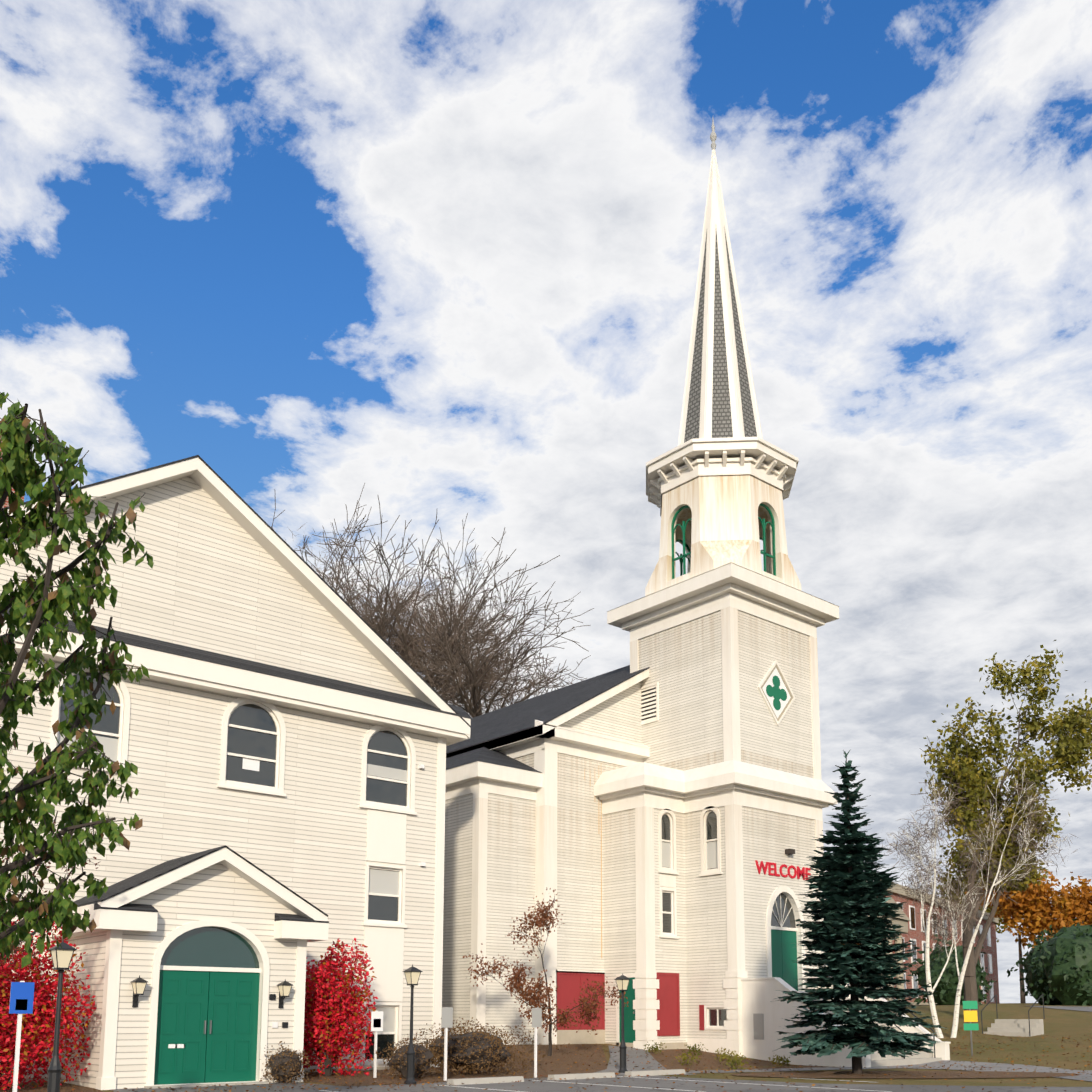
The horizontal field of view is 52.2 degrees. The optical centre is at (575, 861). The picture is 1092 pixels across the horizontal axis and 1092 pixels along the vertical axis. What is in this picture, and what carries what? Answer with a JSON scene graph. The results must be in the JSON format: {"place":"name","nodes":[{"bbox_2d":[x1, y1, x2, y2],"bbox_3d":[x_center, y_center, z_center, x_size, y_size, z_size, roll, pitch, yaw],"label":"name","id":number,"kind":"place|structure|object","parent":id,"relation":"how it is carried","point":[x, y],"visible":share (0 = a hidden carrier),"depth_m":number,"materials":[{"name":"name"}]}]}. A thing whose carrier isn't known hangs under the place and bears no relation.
{"place":"outdoors","nodes":[
{"label":"outdoors","id":0,"kind":"place"},
{"bbox_2d":[96,919,306,1089],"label":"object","id":1,"kind":"object","parent":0,"point":[203,1018],"visible":0.88,"depth_m":23.20,"materials":[{"name":"wood"}]},
{"bbox_2d":[111,1082,349,1091],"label":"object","id":2,"kind":"structure","parent":0,"point":[240,1088],"depth_m":22.32,"materials":[{"name":"concrete"}]},
{"bbox_2d":[0,607,471,1081],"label":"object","id":3,"kind":"object","parent":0,"point":[249,758],"visible":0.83,"depth_m":28.88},
{"bbox_2d":[0,0,1091,1002],"label":"sky","id":4,"kind":"structure","parent":0,"point":[441,258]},
{"bbox_2d":[446,720,649,1044],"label":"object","id":5,"kind":"object","parent":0,"point":[546,748],"visible":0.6,"depth_m":36.52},
{"bbox_2d":[69,1003,1091,1091],"bbox_3d":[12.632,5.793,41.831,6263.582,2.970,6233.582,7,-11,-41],"label":"ground","id":6,"kind":"structure","parent":0,"point":[1058,1024],"depth_m":36.71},
{"bbox_2d":[0,811,100,967],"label":"maroon tree","id":7,"kind":"object","parent":6,"relation":"on","point":[3,861],"depth_m":19.85,"materials":[{"name":"red plant"}]},
{"bbox_2d":[0,1082,103,1091],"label":"bed mulch","id":8,"kind":"object","parent":6,"relation":"on","point":[69,1087],"visible":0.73,"depth_m":21.58,"materials":[{"name":"brown soil"}]},
{"bbox_2d":[9,981,34,1091],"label":"sign post","id":9,"kind":"object","parent":8,"relation":"on","point":[21,997],"visible":1,"depth_m":16.37,"materials":[{"name":"white metal"}]},
{"bbox_2d":[0,916,95,1091],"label":"burning bush","id":10,"kind":"object","parent":8,"relation":"on","point":[37,1025],"visible":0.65,"depth_m":21.20,"materials":[{"name":"red plant"}]},
{"bbox_2d":[47,939,76,1091],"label":"lamp post","id":11,"kind":"object","parent":8,"relation":"on","point":[61,958],"visible":1,"depth_m":16.32,"materials":[{"name":"black metal"}]},
{"bbox_2d":[0,392,153,968],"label":"tree","id":12,"kind":"object","parent":6,"relation":"on","point":[24,469],"depth_m":8.76,"materials":[{"name":"green plant"}]},
{"bbox_2d":[60,862,296,1088],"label":"vestibule walls","id":13,"kind":"structure","parent":6,"relation":"on","point":[218,891],"depth_m":22.99,"materials":[{"name":"white wood"}]},
{"bbox_2d":[49,845,328,941],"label":"porch roof","id":14,"kind":"structure","parent":13,"relation":"on","point":[112,908],"depth_m":23.26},
{"bbox_2d":[0,476,437,1077],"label":"hall walls","id":15,"kind":"structure","parent":6,"relation":"on","point":[216,578],"depth_m":27.24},
{"bbox_2d":[0,437,470,745],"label":"hall roof","id":16,"kind":"structure","parent":15,"relation":"on","point":[223,494],"depth_m":28.00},
{"bbox_2d":[259,1041,312,1083],"bbox_3d":[-6.276,4.330,23.952,1.180,0.952,1.283,7,-11,-41],"label":"shrub","id":17,"kind":"object","parent":6,"relation":"on","point":[284,1065],"visible":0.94,"depth_m":23.76,"materials":[{"name":"brown plant"}]},
{"bbox_2d":[271,483,477,688],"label":"bare tree","id":18,"kind":"object","parent":6,"relation":"on","point":[338,580],"visible":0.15,"depth_m":71.69,"materials":[{"name":"brown plant"}]},
{"bbox_2d":[371,1011,382,1077],"bbox_3d":[-4.648,4.286,25.876,0.320,1.650,0.068,7,-11,-41],"label":"sign post","id":19,"kind":"object","parent":6,"relation":"on","point":[376,1021],"visible":0.9,"depth_m":25.89,"materials":[{"name":"white metal"}]},
{"bbox_2d":[359,587,495,714],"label":"bare tree","id":20,"kind":"object","parent":6,"relation":"on","point":[430,652],"depth_m":77.15,"materials":[{"name":"brown plant"}]},
{"bbox_2d":[441,1007,452,1081],"bbox_3d":[-2.904,4.130,24.895,0.300,1.750,0.068,7,-11,-41],"label":"sign post","id":21,"kind":"object","parent":6,"relation":"on","point":[447,1019],"visible":0.86,"depth_m":24.91,"materials":[{"name":"white metal"}]},
{"bbox_2d":[309,496,590,712],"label":"bare tree","id":22,"kind":"object","parent":6,"relation":"on","point":[403,639],"visible":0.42,"depth_m":65.90,"materials":[{"name":"brown plant"}]},
{"bbox_2d":[304,1044,607,1085],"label":"bed mulch","id":23,"kind":"object","parent":6,"relation":"on","point":[579,1058],"visible":0.54,"depth_m":29.00,"materials":[{"name":"brown soil"}]},
{"bbox_2d":[303,938,377,1075],"bbox_3d":[-5.884,3.460,26.442,2.357,3.325,2.271,-1,-8,5],"label":"burning bush","id":24,"kind":"object","parent":23,"relation":"on","point":[329,1011],"visible":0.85,"depth_m":26.07,"materials":[{"name":"red plant"}]},
{"bbox_2d":[376,1038,443,1078],"bbox_3d":[-3.841,4.548,25.800,1.479,1.046,1.473,-2,-8,12],"label":"brown shrub","id":25,"kind":"object","parent":23,"relation":"on","point":[424,1056],"visible":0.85,"depth_m":25.61,"materials":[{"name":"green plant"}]},
{"bbox_2d":[403,964,422,1084],"bbox_3d":[-3.549,3.495,24.044,0.312,2.570,0.312,7,-11,-41],"label":"lamp post","id":26,"kind":"object","parent":23,"relation":"on","point":[412,974],"visible":0.98,"depth_m":24.00,"materials":[{"name":"black metal"}]},
{"bbox_2d":[336,513,578,706],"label":"bare tree","id":27,"kind":"object","parent":6,"relation":"on","point":[464,589],"visible":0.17,"depth_m":78.50,"materials":[{"name":"brown plant"}]},
{"bbox_2d":[399,1017,545,1075],"bbox_3d":[-2.519,4.575,27.567,3.562,1.473,3.274,7,-11,-41],"label":"brown shrub","id":28,"kind":"object","parent":6,"relation":"on","point":[468,1051],"visible":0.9,"depth_m":27.02,"materials":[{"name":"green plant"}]},
{"bbox_2d":[441,747,541,1044],"bbox_3d":[-4.356,1.446,37.771,2.790,11.450,7.040,7,-11,-41],"label":"bay","id":29,"kind":"object","parent":6,"relation":"on","point":[490,853],"visible":0.42,"depth_m":35.42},
{"bbox_2d":[393,553,593,717],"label":"bare tree","id":30,"kind":"object","parent":6,"relation":"on","point":[477,686],"visible":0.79,"depth_m":63.77,"materials":[{"name":"brown plant"}]},
{"bbox_2d":[532,1008,541,1077],"bbox_3d":[-0.955,4.369,26.599,0.300,1.750,0.068,7,-11,-41],"label":"sign post","id":31,"kind":"object","parent":6,"relation":"on","point":[536,1017],"visible":0.86,"depth_m":26.61,"materials":[{"name":"white metal"}]},
{"bbox_2d":[463,887,627,1055],"bbox_3d":[-0.842,3.190,31.857,3.601,4.892,3.850,7,-11,-41],"label":"small tree","id":32,"kind":"object","parent":6,"relation":"on","point":[543,919],"visible":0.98,"depth_m":31.57,"materials":[{"name":"brown plant"}]},
{"bbox_2d":[1,1026,1091,1091],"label":"leaf litter","id":33,"kind":"object","parent":6,"relation":"on","point":[682,1074],"visible":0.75,"depth_m":28.31,"materials":[{"name":"brown plant"}]},
{"bbox_2d":[502,681,641,970],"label":"nave walls","id":34,"kind":"structure","parent":6,"relation":"on","point":[618,715],"depth_m":37.31,"materials":[{"name":"white wood"}]},
{"bbox_2d":[446,665,649,757],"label":"roof","id":35,"kind":"structure","parent":34,"relation":"on","point":[558,707],"depth_m":40.10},
{"bbox_2d":[603,808,686,1042],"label":"annex walls","id":36,"kind":"structure","parent":6,"relation":"on","point":[619,893],"depth_m":37.02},
{"bbox_2d":[594,562,839,1056],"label":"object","id":37,"kind":"object","parent":6,"relation":"on","point":[733,783],"visible":0.81,"depth_m":37.02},
{"bbox_2d":[646,120,798,578],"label":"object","id":38,"kind":"object","parent":37,"relation":"on","point":[720,432],"visible":0.77,"depth_m":40.65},
{"bbox_2d":[645,474,800,595],"bbox_3d":[5.343,-11.417,40.914,4.640,4.000,4.640,7,-11,-41],"label":"belfry","id":39,"kind":"object","parent":37,"relation":"on","point":[724,524],"visible":0.73,"depth_m":38.98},
{"bbox_2d":[755,860,810,879],"bbox_3d":[7.010,0.297,37.573,2.955,0.444,0.050,7,-11,-41],"label":"welcome sign","id":40,"kind":"object","parent":37,"relation":"attached to","point":[798,872],"visible":0.85,"depth_m":37.48,"materials":[{"name":"red"}]},
{"bbox_2d":[649,1049,828,1069],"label":"bed mulch","id":41,"kind":"object","parent":6,"relation":"on","point":[672,1061],"visible":0.65,"depth_m":32.90,"materials":[{"name":"brown soil"}]},
{"bbox_2d":[643,1040,666,1053],"bbox_3d":[2.427,5.727,34.317,0.737,0.458,0.709,1,-8,-5],"label":"bed plant","id":42,"kind":"object","parent":41,"relation":"on","point":[651,1047],"visible":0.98,"depth_m":34.30,"materials":[{"name":"green plant"}]},
{"bbox_2d":[676,1053,700,1065],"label":"bed plant","id":43,"kind":"object","parent":41,"relation":"on","point":[684,1056],"visible":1,"depth_m":31.45,"materials":[{"name":"green plant"}]},
{"bbox_2d":[682,1042,707,1055],"bbox_3d":[3.724,5.824,34.677,0.806,0.428,0.732,0,-8,-1],"label":"bed plant","id":44,"kind":"object","parent":41,"relation":"on","point":[693,1048],"visible":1,"depth_m":34.60,"materials":[{"name":"green plant"}]},
{"bbox_2d":[714,1048,738,1060],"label":"bed plant","id":45,"kind":"object","parent":41,"relation":"on","point":[720,1055],"visible":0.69,"depth_m":33.45,"materials":[{"name":"green plant"}]},
{"bbox_2d":[719,1051,743,1065],"bbox_3d":[4.466,5.668,31.980,0.736,0.490,0.655,-1,-8,9],"label":"bed plant","id":46,"kind":"object","parent":41,"relation":"on","point":[729,1060],"visible":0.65,"depth_m":31.98,"materials":[{"name":"green plant"}]},
{"bbox_2d":[724,1054,753,1069],"bbox_3d":[4.506,5.495,30.458,0.732,0.477,0.769,7,-11,-41],"label":"bed plant","id":47,"kind":"object","parent":41,"relation":"on","point":[738,1062],"visible":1,"depth_m":30.46,"materials":[{"name":"green plant"}]},
{"bbox_2d":[768,1055,790,1065],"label":"bed plant","id":48,"kind":"object","parent":41,"relation":"on","point":[785,1060],"visible":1,"depth_m":32.32,"materials":[{"name":"green plant"}]},
{"bbox_2d":[740,965,950,1067],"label":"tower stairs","id":49,"kind":"structure","parent":6,"relation":"on","point":[763,1021],"depth_m":34.41,"materials":[{"name":"white concrete"}]},
{"bbox_2d":[771,749,947,1073],"bbox_3d":[7.124,1.252,28.706,3.961,8.511,4.271,7,-11,-41],"label":"spruce tree","id":50,"kind":"object","parent":6,"relation":"on","point":[850,904],"visible":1,"depth_m":28.04,"materials":[{"name":"green plant"}]},
{"bbox_2d":[732,1071,1080,1077],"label":"curb","id":51,"kind":"structure","parent":6,"relation":"on","point":[909,1074],"depth_m":27.66,"materials":[{"name":"grey concrete"}]},
{"bbox_2d":[825,870,999,1004],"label":"brick building","id":52,"kind":"structure","parent":6,"relation":"on","point":[909,920],"depth_m":98.92,"materials":[{"name":"red brick"}]},
{"bbox_2d":[874,770,999,1037],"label":"birch","id":53,"kind":"object","parent":6,"relation":"on","point":[938,1031],"visible":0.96,"depth_m":42.31,"materials":[{"name":"white plant"}]},
{"bbox_2d":[905,934,997,1004],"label":"evergreen bush","id":54,"kind":"object","parent":6,"relation":"on","point":[945,990],"visible":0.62,"depth_m":71.36,"materials":[{"name":"green plant"}]},
{"bbox_2d":[962,1001,978,1055],"bbox_3d":[12.680,5.389,35.727,0.480,1.850,0.066,0,-8,-1],"label":"street sign post","id":55,"kind":"object","parent":6,"relation":"on","point":[970,1016],"depth_m":35.75,"materials":[{"name":"green metal"}]},
{"bbox_2d":[933,867,1016,941],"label":"tree","id":56,"kind":"object","parent":6,"relation":"on","point":[988,910],"visible":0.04,"depth_m":124.75,"materials":[{"name":"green plant"}]},
{"bbox_2d":[909,753,1077,1037],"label":"birch","id":57,"kind":"object","parent":6,"relation":"on","point":[998,878],"visible":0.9,"depth_m":41.78,"materials":[{"name":"white plant"}]},
{"bbox_2d":[911,640,1091,1019],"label":"olive tree","id":58,"kind":"object","parent":6,"relation":"on","point":[1068,751],"visible":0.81,"depth_m":49.13,"materials":[{"name":"green plant"}]},
{"bbox_2d":[981,994,1044,1036],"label":"street steps","id":59,"kind":"structure","parent":6,"relation":"on","point":[1028,1027],"depth_m":42.54,"materials":[{"name":"concrete"}]},
{"bbox_2d":[965,869,1061,1002],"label":"tree","id":60,"kind":"object","parent":6,"relation":"on","point":[1028,907],"visible":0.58,"depth_m":108.34,"materials":[{"name":"orange plant"}]},
{"bbox_2d":[1007,925,1072,1005],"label":"evergreen bush","id":61,"kind":"object","parent":6,"relation":"on","point":[1030,978],"visible":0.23,"depth_m":73.54,"materials":[{"name":"green plant"}]},
{"bbox_2d":[1026,919,1091,1005],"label":"evergreen bush","id":62,"kind":"object","parent":6,"relation":"on","point":[1066,957],"visible":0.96,"depth_m":68.14,"materials":[{"name":"green plant"}]},
{"bbox_2d":[1028,872,1091,947],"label":"tree","id":63,"kind":"object","parent":6,"relation":"on","point":[1075,903],"visible":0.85,"depth_m":104.18,"materials":[{"name":"orange plant"}]},
{"bbox_2d":[594,1046,695,1074],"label":"walkway","id":64,"kind":"structure","parent":0,"point":[634,1056],"depth_m":31.62,"materials":[{"name":"concrete"}]},
{"bbox_2d":[614,973,630,1072],"bbox_3d":[1.217,4.174,28.872,0.312,2.570,0.312,7,-11,-41],"label":"lamp post","id":65,"kind":"object","parent":64,"relation":"on","point":[622,981],"visible":0.98,"depth_m":28.86,"materials":[{"name":"black metal"}]},
{"bbox_2d":[242,1075,1091,1091],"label":"parking asphalt","id":66,"kind":"structure","parent":0,"point":[680,1084],"depth_m":22.72,"materials":[{"name":"grey asphalt"}]},
{"bbox_2d":[447,1069,685,1084],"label":"wheel stops","id":67,"kind":"object","parent":66,"relation":"on","point":[485,1080],"visible":0.94,"depth_m":25.66,"materials":[{"name":"concrete"}]},
{"bbox_2d":[318,1076,891,1091],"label":"parking lines","id":68,"kind":"object","parent":66,"relation":"on","point":[658,1088],"visible":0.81,"depth_m":22.96,"materials":[{"name":"paint"}]},
{"bbox_2d":[638,610,820,1038],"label":"tower walls","id":69,"kind":"structure","parent":0,"point":[683,661],"depth_m":37.67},
{"bbox_2d":[639,1064,924,1072],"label":"curb","id":70,"kind":"structure","parent":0,"point":[781,1069],"depth_m":30.55,"materials":[{"name":"concrete"}]},
{"bbox_2d":[878,1060,1091,1080],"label":"sidewalk","id":71,"kind":"structure","parent":0,"point":[1004,1067],"depth_m":31.74,"materials":[{"name":"concrete"}]},
{"bbox_2d":[906,1005,1091,1011],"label":"street","id":72,"kind":"structure","parent":0,"point":[1080,1008],"depth_m":54.69,"materials":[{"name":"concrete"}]},
{"bbox_2d":[1040,1070,1091,1073],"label":"curb","id":73,"kind":"structure","parent":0,"point":[1070,1071],"depth_m":29.31,"materials":[{"name":"concrete"}]}
]}

